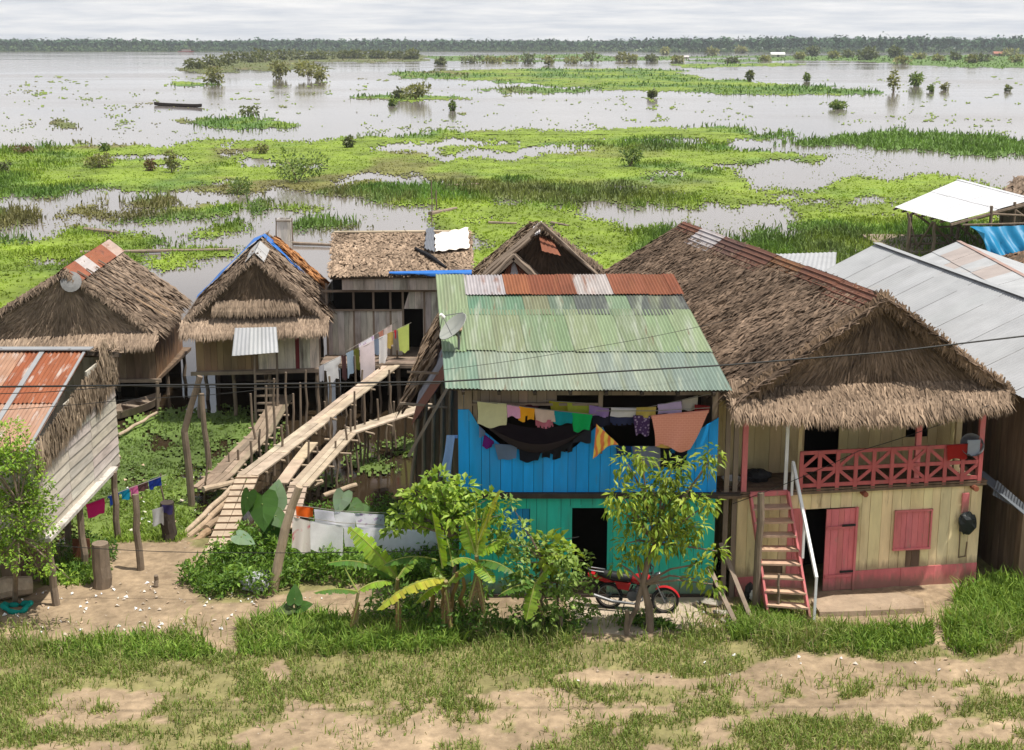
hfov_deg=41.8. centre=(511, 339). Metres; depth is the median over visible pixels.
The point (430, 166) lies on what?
floating vegetation
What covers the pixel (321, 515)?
sheet
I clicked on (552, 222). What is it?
driftwood
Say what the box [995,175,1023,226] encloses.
thatched hut
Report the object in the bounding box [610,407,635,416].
towel
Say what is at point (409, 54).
islet bush
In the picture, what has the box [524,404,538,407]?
cloth
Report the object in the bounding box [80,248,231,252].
driftwood
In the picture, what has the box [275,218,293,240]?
plank box
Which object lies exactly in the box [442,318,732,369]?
overhead cable
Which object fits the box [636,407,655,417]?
cloth
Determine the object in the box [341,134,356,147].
flooded bush
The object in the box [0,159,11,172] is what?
flooded bush
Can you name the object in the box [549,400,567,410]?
towel
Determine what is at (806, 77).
flooded bush
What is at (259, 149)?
flooded bush
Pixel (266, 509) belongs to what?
taro plant
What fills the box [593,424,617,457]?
towel
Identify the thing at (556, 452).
shorts
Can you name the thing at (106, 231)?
driftwood
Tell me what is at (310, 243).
driftwood
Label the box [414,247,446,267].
rolled sheet
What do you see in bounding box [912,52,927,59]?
shore shrub
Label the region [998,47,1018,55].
shore shrub
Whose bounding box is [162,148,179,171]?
flooded bush
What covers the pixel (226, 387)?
overhead cable
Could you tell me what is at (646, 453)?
towel
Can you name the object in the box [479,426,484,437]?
jeans
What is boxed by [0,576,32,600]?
log
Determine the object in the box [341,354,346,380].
trousers
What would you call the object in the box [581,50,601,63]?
shore shrub
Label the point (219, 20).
sky
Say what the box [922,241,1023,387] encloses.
rust spotted metal house
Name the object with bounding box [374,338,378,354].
shirt
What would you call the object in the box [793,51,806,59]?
flooded bush
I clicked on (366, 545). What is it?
banana plant
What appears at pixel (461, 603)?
dry stalk
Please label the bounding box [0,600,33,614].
twisted cloth
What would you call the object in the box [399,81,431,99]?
flooded bush
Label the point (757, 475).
sack
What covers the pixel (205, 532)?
log
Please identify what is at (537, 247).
thatched house
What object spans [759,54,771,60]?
shore shrub
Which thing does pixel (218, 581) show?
weeds
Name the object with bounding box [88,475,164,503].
clothesline
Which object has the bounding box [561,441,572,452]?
underwear
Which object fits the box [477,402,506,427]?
cloth
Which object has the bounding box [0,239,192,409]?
stilt house
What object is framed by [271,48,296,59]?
islet bush
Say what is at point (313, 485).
log
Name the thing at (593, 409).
shirt
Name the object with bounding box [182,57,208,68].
islet bush
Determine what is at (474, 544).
banana plant
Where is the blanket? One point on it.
(678, 432)
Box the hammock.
[488,423,591,452]
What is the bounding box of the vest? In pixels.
[660,448,687,468]
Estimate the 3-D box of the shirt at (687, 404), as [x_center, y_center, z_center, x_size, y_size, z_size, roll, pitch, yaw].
[3.663,1.318,27.610,0.338,0.316,0.092,0,12,0]
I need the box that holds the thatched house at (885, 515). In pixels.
[600,221,1019,620]
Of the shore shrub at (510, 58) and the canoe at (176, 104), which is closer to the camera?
the canoe at (176, 104)
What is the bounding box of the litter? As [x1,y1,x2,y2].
[2,463,967,680]
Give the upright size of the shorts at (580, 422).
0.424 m
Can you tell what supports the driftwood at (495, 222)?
on the floating vegetation
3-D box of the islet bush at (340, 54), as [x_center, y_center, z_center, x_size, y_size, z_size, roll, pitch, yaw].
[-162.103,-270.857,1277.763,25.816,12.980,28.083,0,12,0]
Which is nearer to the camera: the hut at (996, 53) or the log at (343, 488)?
the log at (343, 488)
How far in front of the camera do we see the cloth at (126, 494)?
32.92 m
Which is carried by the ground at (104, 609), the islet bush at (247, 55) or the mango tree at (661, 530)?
the mango tree at (661, 530)
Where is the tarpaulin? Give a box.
[970,225,1023,254]
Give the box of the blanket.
[651,410,708,451]
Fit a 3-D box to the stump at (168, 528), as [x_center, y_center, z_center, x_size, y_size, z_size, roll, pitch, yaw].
[-8.159,4.458,31.812,0.394,1.277,0.383,0,12,0]
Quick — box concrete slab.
[564,597,705,634]
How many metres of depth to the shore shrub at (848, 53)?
1356.31 m
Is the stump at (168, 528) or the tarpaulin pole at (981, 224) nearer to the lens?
the stump at (168, 528)
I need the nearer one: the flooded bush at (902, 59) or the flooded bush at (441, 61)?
the flooded bush at (441, 61)
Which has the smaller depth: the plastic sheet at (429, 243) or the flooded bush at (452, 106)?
the plastic sheet at (429, 243)
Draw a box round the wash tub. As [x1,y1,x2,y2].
[960,433,983,455]
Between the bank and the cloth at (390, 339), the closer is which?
the cloth at (390, 339)
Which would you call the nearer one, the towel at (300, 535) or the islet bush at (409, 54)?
the towel at (300, 535)
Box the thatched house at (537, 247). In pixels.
[471,220,604,307]
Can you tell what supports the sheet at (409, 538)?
on the ground at (104, 609)
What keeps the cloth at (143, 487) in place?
hanging from the clothesline at (126, 489)
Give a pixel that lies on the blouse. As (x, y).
(641, 424)
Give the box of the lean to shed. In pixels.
[393,312,458,530]
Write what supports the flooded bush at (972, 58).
in the water
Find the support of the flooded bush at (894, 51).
in the water
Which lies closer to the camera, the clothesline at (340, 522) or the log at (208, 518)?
the clothesline at (340, 522)
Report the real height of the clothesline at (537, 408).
0.316 m
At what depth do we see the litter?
27.97 m
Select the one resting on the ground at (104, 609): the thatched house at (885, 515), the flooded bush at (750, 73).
the thatched house at (885, 515)
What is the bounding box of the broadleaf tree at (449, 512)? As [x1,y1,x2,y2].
[379,462,516,611]
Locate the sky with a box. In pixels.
[0,0,1023,47]
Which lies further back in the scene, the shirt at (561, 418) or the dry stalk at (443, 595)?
the shirt at (561, 418)
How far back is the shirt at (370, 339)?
46.22 m
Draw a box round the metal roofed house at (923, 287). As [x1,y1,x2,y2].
[824,242,1023,582]
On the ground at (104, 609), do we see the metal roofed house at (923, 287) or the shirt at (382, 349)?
the metal roofed house at (923, 287)
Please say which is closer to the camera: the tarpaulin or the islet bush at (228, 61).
the tarpaulin
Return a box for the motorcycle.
[588,563,679,612]
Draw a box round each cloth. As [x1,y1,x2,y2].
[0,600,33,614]
[86,498,104,517]
[120,488,129,499]
[129,485,138,496]
[138,481,148,491]
[162,505,172,514]
[296,506,312,517]
[387,331,393,348]
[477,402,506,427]
[507,404,519,418]
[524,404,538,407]
[592,415,609,426]
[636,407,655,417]
[657,444,670,447]
[695,404,709,411]
[947,444,966,459]
[967,440,979,455]
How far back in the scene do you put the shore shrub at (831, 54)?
1277.39 m
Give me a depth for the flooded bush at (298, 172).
124.87 m
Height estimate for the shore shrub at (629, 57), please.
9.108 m
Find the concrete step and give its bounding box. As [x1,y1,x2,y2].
[811,592,923,616]
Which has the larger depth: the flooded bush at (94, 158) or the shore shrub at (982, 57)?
the shore shrub at (982, 57)
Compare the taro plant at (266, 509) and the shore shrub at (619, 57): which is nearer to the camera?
the taro plant at (266, 509)
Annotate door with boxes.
[822,507,858,590]
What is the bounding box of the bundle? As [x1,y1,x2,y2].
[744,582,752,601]
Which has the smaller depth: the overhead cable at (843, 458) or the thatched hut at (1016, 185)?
the overhead cable at (843, 458)
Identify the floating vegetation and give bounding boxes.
[0,54,1023,544]
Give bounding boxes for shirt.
[319,364,323,381]
[324,356,340,381]
[358,335,373,349]
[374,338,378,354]
[378,335,386,362]
[553,411,572,424]
[573,426,591,443]
[589,405,608,417]
[682,396,697,410]
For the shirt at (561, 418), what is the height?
0.300 m
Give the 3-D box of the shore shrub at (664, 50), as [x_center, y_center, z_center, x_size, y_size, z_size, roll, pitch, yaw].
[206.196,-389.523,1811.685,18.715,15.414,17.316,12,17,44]
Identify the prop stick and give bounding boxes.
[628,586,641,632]
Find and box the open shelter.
[863,179,1023,253]
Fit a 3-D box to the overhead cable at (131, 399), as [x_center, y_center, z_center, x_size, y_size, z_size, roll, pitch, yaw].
[-12.253,1.407,24.881,15.180,0.998,0.011,0,12,0]
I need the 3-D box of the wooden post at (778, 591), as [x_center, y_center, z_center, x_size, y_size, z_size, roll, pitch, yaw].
[5.490,5.398,27.580,0.123,1.222,0.080,-5,13,-21]
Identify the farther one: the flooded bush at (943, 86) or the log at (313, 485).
the flooded bush at (943, 86)
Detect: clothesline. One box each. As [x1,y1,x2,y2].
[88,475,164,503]
[294,515,414,526]
[297,505,401,513]
[473,400,595,414]
[596,407,710,410]
[600,394,709,407]
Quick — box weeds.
[41,491,681,641]
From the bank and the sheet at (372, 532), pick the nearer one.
the sheet at (372, 532)
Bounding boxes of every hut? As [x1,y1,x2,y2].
[770,52,784,56]
[992,51,1005,55]
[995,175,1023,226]
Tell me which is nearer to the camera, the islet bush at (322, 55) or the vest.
the vest
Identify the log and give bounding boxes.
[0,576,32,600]
[118,411,158,436]
[180,485,231,533]
[187,497,227,536]
[187,528,210,543]
[201,479,234,492]
[203,516,218,529]
[307,479,323,490]
[321,482,356,497]
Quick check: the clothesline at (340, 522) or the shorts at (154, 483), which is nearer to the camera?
the clothesline at (340, 522)
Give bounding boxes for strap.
[958,532,967,557]
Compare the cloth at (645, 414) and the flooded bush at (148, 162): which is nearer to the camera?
the cloth at (645, 414)
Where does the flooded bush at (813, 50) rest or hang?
on the water
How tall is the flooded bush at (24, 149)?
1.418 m
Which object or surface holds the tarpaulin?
hanging from the tarpaulin pole at (981, 224)
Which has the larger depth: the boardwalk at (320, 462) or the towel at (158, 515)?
the boardwalk at (320, 462)
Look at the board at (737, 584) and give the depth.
27.72 m
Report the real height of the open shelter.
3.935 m
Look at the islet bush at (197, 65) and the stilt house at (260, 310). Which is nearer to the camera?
the stilt house at (260, 310)
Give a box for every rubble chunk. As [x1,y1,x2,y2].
[700,598,721,606]
[712,610,727,615]
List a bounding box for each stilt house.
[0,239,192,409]
[0,339,123,605]
[178,231,336,423]
[320,230,474,410]
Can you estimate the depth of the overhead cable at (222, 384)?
21.65 m
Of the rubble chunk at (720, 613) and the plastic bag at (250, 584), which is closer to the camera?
the rubble chunk at (720, 613)
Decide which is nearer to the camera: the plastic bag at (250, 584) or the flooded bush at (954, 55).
the plastic bag at (250, 584)
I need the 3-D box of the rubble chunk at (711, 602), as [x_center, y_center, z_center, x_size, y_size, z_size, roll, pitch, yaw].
[4.195,5.529,28.189,0.467,0.180,0.344,0,12,0]
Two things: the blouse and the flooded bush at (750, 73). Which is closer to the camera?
the blouse
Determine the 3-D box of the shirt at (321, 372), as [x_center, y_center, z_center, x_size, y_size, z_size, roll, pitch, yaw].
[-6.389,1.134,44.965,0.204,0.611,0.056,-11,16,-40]
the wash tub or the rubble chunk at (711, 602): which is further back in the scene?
the wash tub
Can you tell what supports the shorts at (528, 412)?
hanging from the clothesline at (537, 408)
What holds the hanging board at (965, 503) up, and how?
hanging from the thatched house at (885, 515)
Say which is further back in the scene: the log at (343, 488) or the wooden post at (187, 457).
the log at (343, 488)
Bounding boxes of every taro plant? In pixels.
[231,479,286,554]
[275,584,312,618]
[333,488,375,513]
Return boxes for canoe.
[116,393,160,419]
[154,102,201,106]
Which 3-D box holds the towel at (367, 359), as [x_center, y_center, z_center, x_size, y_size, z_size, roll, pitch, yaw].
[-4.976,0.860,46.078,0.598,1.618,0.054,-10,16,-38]
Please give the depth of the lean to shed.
31.49 m
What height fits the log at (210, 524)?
0.277 m
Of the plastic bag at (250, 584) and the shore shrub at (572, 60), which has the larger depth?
the shore shrub at (572, 60)
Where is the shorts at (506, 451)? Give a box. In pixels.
[495,444,516,459]
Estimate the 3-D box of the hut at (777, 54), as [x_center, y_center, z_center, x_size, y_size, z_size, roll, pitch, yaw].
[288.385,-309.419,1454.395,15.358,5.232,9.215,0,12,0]
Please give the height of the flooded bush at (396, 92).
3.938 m
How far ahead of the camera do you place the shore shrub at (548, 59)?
868.72 m
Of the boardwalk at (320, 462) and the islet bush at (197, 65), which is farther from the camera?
the islet bush at (197, 65)
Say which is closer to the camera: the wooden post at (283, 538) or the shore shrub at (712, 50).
the wooden post at (283, 538)
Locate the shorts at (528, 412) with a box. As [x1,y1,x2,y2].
[518,406,534,421]
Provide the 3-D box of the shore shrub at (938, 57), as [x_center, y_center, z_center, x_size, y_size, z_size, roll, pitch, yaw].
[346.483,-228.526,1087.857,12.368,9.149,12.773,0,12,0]
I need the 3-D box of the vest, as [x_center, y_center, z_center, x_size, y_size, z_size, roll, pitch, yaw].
[3.344,2.443,27.805,0.628,0.503,0.073,0,12,2]
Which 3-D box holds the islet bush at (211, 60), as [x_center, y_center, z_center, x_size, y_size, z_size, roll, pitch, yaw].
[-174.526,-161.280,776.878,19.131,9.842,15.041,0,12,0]
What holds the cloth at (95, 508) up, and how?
hanging from the clothesline at (126, 489)
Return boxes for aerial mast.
[428,179,435,227]
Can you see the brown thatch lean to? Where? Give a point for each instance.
(1018, 256)
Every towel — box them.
[152,507,163,525]
[292,517,310,553]
[353,347,359,369]
[359,341,374,379]
[384,325,392,349]
[397,324,408,352]
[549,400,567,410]
[567,402,588,413]
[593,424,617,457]
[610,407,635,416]
[632,446,659,468]
[658,401,681,413]
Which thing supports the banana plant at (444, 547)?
on the ground at (104, 609)
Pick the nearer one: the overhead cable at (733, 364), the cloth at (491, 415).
the overhead cable at (733, 364)
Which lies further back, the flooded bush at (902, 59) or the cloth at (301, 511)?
the flooded bush at (902, 59)
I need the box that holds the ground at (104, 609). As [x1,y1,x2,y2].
[0,537,1023,749]
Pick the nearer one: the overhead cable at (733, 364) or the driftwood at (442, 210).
the overhead cable at (733, 364)
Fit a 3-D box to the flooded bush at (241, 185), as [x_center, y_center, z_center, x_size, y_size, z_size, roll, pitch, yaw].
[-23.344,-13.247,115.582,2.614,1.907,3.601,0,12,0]
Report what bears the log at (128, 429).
on the water lettuce
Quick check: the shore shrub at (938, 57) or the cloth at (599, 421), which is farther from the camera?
the shore shrub at (938, 57)
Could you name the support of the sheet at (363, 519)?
hanging from the clothesline at (345, 511)
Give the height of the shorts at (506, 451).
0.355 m
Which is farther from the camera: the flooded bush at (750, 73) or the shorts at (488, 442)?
the flooded bush at (750, 73)
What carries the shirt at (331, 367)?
hanging from the clothesline
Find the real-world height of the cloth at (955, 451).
0.342 m
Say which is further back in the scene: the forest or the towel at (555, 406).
the forest
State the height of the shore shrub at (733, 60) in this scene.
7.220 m
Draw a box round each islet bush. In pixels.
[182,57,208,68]
[197,54,226,66]
[216,50,239,65]
[233,50,263,62]
[251,47,277,61]
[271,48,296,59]
[291,48,312,59]
[309,49,336,59]
[332,49,352,58]
[345,48,370,58]
[366,49,389,58]
[385,50,404,58]
[400,47,419,59]
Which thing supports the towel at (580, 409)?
hanging from the clothesline
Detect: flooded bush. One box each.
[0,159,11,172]
[9,144,37,153]
[82,151,116,167]
[97,141,111,151]
[143,158,157,170]
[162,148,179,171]
[202,65,224,84]
[226,175,255,194]
[238,105,261,116]
[251,142,268,153]
[267,60,290,78]
[272,147,329,182]
[292,59,323,79]
[313,68,329,80]
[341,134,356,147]
[387,98,397,105]
[390,86,404,98]
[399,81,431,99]
[434,57,447,64]
[448,99,457,110]
[617,145,644,165]
[647,88,657,97]
[744,70,754,81]
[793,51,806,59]
[802,45,820,56]
[802,71,810,81]
[827,99,848,108]
[855,45,879,59]
[887,69,900,91]
[888,44,904,58]
[892,55,912,63]
[908,71,924,85]
[926,84,934,91]
[939,82,951,89]
[949,51,961,59]
[964,54,977,62]
[1004,84,1012,90]
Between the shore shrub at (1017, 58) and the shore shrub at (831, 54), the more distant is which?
the shore shrub at (831, 54)
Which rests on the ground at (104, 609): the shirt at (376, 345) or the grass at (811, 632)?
the grass at (811, 632)
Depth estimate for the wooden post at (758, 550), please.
27.58 m
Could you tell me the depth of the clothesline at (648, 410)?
27.47 m
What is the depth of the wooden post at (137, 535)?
29.79 m
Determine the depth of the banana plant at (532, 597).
26.27 m
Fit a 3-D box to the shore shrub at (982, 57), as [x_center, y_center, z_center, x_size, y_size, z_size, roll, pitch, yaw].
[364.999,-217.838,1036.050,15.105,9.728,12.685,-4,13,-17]
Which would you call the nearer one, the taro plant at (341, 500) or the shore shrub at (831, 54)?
the taro plant at (341, 500)
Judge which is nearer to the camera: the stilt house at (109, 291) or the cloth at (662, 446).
the cloth at (662, 446)
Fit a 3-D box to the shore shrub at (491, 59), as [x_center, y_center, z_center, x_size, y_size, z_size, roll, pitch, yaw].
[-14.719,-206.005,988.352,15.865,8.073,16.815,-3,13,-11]
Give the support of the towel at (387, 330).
hanging from the clothesline
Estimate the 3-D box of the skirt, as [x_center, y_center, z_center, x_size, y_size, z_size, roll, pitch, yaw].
[0.669,1.722,27.564,0.371,0.220,0.078,1,12,4]
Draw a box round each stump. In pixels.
[91,540,111,589]
[160,500,176,541]
[624,609,628,635]
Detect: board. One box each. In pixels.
[707,568,738,624]
[719,543,751,616]
[961,493,969,512]
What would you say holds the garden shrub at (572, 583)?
on the ground at (104, 609)
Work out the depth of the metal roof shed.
46.61 m
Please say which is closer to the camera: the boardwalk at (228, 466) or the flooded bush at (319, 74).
the boardwalk at (228, 466)
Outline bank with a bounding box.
[0,48,953,51]
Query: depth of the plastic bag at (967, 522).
28.88 m
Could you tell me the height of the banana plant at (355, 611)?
1.506 m
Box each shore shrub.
[458,55,484,62]
[482,56,503,62]
[497,55,518,61]
[520,51,535,63]
[542,54,554,64]
[564,55,583,62]
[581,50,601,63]
[614,51,625,60]
[623,53,638,61]
[644,53,659,61]
[660,46,670,54]
[670,54,685,62]
[704,46,720,55]
[724,57,739,62]
[733,45,748,52]
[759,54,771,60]
[827,50,841,58]
[841,49,854,57]
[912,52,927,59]
[931,53,945,60]
[976,52,992,61]
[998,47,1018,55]
[1007,54,1023,62]
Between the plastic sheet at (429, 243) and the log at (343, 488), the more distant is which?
the plastic sheet at (429, 243)
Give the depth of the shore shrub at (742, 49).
2169.11 m
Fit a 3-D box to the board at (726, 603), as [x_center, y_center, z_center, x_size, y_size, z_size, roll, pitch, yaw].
[4.334,5.287,27.423,0.100,0.887,1.301,-5,13,-20]
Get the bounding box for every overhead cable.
[0,381,440,387]
[0,383,440,393]
[4,389,259,409]
[55,537,576,552]
[441,335,1023,382]
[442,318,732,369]
[732,405,988,503]
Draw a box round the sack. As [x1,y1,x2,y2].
[747,468,771,482]
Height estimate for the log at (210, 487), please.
0.176 m
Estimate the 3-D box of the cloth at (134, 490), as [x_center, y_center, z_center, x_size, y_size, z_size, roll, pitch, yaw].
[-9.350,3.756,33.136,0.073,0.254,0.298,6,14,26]
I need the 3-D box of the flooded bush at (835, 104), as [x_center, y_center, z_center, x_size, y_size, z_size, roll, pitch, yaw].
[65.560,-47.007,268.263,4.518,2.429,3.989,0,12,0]
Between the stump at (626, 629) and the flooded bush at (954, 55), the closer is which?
the stump at (626, 629)
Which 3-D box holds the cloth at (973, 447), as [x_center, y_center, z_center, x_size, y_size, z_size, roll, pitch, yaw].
[9.857,2.317,28.587,0.288,0.355,0.047,-2,13,-8]
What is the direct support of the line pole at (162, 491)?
on the water lettuce
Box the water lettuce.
[0,186,998,544]
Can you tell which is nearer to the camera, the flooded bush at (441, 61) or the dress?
the dress
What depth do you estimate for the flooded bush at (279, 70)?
515.65 m
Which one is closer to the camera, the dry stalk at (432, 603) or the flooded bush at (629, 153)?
the dry stalk at (432, 603)
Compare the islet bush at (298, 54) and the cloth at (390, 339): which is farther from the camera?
the islet bush at (298, 54)
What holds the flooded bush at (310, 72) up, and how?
on the water
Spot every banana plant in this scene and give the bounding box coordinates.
[314,569,392,630]
[327,527,418,630]
[377,510,474,636]
[450,491,513,623]
[498,562,554,626]
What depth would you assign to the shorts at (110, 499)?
32.42 m
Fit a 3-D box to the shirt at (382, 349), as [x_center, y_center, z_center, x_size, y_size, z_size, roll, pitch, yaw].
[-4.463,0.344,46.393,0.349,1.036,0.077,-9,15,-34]
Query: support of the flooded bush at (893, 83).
on the water
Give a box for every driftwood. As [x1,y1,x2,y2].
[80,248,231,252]
[83,227,119,234]
[292,241,330,245]
[428,207,456,215]
[488,221,516,223]
[550,221,569,225]
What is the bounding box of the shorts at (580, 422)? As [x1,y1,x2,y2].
[572,413,591,432]
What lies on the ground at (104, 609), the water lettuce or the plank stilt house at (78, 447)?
the plank stilt house at (78, 447)
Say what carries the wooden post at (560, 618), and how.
on the ground at (104, 609)
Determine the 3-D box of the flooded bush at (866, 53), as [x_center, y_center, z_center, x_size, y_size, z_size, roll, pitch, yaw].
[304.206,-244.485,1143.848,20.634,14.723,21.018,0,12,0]
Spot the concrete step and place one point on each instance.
(851, 604)
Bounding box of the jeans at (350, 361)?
[346,350,353,377]
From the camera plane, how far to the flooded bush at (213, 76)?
434.21 m
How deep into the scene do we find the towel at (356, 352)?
45.79 m
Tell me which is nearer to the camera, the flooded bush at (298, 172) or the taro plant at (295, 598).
the taro plant at (295, 598)
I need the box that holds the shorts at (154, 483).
[148,477,161,489]
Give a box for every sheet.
[310,521,342,555]
[314,509,335,523]
[334,511,355,527]
[344,526,383,546]
[355,513,384,527]
[382,529,458,556]
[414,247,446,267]
[424,227,434,251]
[434,227,469,250]
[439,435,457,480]
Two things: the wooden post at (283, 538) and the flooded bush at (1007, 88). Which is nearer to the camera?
the wooden post at (283, 538)
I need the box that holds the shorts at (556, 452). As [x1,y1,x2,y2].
[542,446,560,459]
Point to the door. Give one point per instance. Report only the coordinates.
(840, 547)
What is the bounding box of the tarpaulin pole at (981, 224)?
[962,222,1023,225]
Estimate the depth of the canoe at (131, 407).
46.45 m
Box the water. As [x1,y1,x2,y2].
[0,52,1023,543]
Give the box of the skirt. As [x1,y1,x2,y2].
[535,420,552,428]
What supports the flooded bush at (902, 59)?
in the water
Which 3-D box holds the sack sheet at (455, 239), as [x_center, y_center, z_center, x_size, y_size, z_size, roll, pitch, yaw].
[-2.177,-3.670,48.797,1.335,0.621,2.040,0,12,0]
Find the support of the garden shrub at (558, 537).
on the ground at (104, 609)
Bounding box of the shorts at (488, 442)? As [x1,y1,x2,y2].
[482,435,493,448]
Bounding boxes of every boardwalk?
[194,394,291,503]
[205,350,399,551]
[277,386,431,528]
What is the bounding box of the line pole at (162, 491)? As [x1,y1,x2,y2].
[160,474,164,499]
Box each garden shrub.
[491,493,601,632]
[533,528,584,626]
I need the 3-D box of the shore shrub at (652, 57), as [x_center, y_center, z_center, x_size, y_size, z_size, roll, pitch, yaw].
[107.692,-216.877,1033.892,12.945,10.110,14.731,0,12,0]
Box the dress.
[535,409,554,422]
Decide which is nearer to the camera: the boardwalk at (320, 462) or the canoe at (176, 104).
the boardwalk at (320, 462)
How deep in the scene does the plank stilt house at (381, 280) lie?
47.53 m
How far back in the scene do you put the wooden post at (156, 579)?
29.08 m
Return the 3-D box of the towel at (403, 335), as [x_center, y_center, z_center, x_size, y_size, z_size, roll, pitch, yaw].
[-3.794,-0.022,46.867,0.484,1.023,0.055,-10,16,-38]
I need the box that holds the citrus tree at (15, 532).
[0,416,79,601]
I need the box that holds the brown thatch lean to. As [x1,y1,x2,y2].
[973,250,1023,284]
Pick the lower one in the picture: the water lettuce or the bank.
the water lettuce
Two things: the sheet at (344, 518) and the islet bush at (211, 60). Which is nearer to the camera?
the sheet at (344, 518)
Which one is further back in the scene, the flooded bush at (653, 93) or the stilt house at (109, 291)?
the flooded bush at (653, 93)
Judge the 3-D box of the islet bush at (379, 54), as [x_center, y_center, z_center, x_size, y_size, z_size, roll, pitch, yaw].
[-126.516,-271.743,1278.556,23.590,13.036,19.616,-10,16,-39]
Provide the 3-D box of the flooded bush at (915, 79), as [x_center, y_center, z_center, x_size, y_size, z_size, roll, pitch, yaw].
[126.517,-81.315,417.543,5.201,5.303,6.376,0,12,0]
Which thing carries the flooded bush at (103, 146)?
on the water
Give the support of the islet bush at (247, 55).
on the water
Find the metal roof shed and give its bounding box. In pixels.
[777,252,836,270]
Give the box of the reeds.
[0,49,1023,270]
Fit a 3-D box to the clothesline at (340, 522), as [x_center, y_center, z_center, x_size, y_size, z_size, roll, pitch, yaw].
[-2.869,4.090,29.952,4.440,1.148,0.046,-7,14,-28]
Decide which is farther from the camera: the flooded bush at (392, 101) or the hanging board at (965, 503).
the flooded bush at (392, 101)
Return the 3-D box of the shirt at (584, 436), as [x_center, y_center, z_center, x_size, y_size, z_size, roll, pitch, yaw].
[1.450,1.971,27.715,0.388,0.390,0.066,-1,12,-4]
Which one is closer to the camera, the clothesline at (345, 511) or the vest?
the vest
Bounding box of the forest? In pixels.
[0,31,1023,51]
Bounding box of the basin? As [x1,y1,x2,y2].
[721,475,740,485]
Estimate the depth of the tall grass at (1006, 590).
26.54 m
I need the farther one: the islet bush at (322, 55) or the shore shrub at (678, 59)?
the islet bush at (322, 55)
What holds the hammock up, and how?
hanging from the two storey house at (560, 313)
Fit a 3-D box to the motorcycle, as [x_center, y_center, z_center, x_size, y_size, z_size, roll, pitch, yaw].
[2.514,5.096,27.687,1.888,1.175,0.717,0,12,0]
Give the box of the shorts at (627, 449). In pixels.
[616,446,631,455]
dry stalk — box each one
[427,577,435,616]
[440,586,445,616]
[450,572,458,610]
[458,577,465,625]
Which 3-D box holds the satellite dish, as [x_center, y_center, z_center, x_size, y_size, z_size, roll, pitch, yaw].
[-1.248,-0.095,28.211,0.582,0.994,0.709,0,12,0]
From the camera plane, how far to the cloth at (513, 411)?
27.47 m
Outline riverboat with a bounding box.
[178,49,193,51]
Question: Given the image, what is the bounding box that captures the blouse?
[633,415,650,436]
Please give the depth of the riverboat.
2289.71 m
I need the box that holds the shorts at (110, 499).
[108,493,118,506]
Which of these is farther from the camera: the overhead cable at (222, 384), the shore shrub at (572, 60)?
the shore shrub at (572, 60)
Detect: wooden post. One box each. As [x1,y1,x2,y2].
[132,493,143,570]
[154,574,158,587]
[181,375,202,506]
[199,393,211,470]
[268,484,302,593]
[559,615,562,630]
[752,492,764,607]
[777,574,779,612]
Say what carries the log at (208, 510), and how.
on the ground at (104, 609)
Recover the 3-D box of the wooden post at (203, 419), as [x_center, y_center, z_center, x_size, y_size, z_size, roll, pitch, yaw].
[-9.151,2.921,40.058,0.280,2.706,0.183,-2,13,-10]
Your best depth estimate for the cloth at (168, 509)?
31.49 m
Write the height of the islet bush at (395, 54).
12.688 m
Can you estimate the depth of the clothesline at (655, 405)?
27.59 m
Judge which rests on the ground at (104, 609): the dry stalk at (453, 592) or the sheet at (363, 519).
the dry stalk at (453, 592)
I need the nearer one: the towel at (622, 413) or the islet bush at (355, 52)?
the towel at (622, 413)
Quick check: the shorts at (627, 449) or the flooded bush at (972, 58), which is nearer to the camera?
the shorts at (627, 449)
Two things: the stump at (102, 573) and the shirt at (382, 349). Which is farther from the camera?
the shirt at (382, 349)
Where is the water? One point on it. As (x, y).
(146, 76)
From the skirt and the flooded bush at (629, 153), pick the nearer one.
the skirt
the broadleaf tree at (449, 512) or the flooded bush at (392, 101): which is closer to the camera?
the broadleaf tree at (449, 512)
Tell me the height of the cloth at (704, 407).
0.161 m
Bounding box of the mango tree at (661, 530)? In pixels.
[599,442,731,632]
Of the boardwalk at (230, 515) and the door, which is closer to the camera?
the door
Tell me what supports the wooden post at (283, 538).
on the ground at (104, 609)
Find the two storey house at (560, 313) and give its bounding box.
[436,273,741,597]
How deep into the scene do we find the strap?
29.15 m
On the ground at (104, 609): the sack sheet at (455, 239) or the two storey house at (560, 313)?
the two storey house at (560, 313)
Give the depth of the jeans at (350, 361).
45.62 m
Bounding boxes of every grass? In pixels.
[0,574,1023,749]
[35,494,1023,661]
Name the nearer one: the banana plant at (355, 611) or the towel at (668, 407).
the banana plant at (355, 611)
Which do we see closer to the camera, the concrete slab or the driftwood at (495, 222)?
the concrete slab
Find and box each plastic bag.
[240,571,270,592]
[958,511,976,534]
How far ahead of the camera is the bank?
2737.41 m
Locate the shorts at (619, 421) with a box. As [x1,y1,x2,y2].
[610,416,633,425]
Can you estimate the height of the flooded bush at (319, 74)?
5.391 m
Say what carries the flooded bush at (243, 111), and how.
on the water
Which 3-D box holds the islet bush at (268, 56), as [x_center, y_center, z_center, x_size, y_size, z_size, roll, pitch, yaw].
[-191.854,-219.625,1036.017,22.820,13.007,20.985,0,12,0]

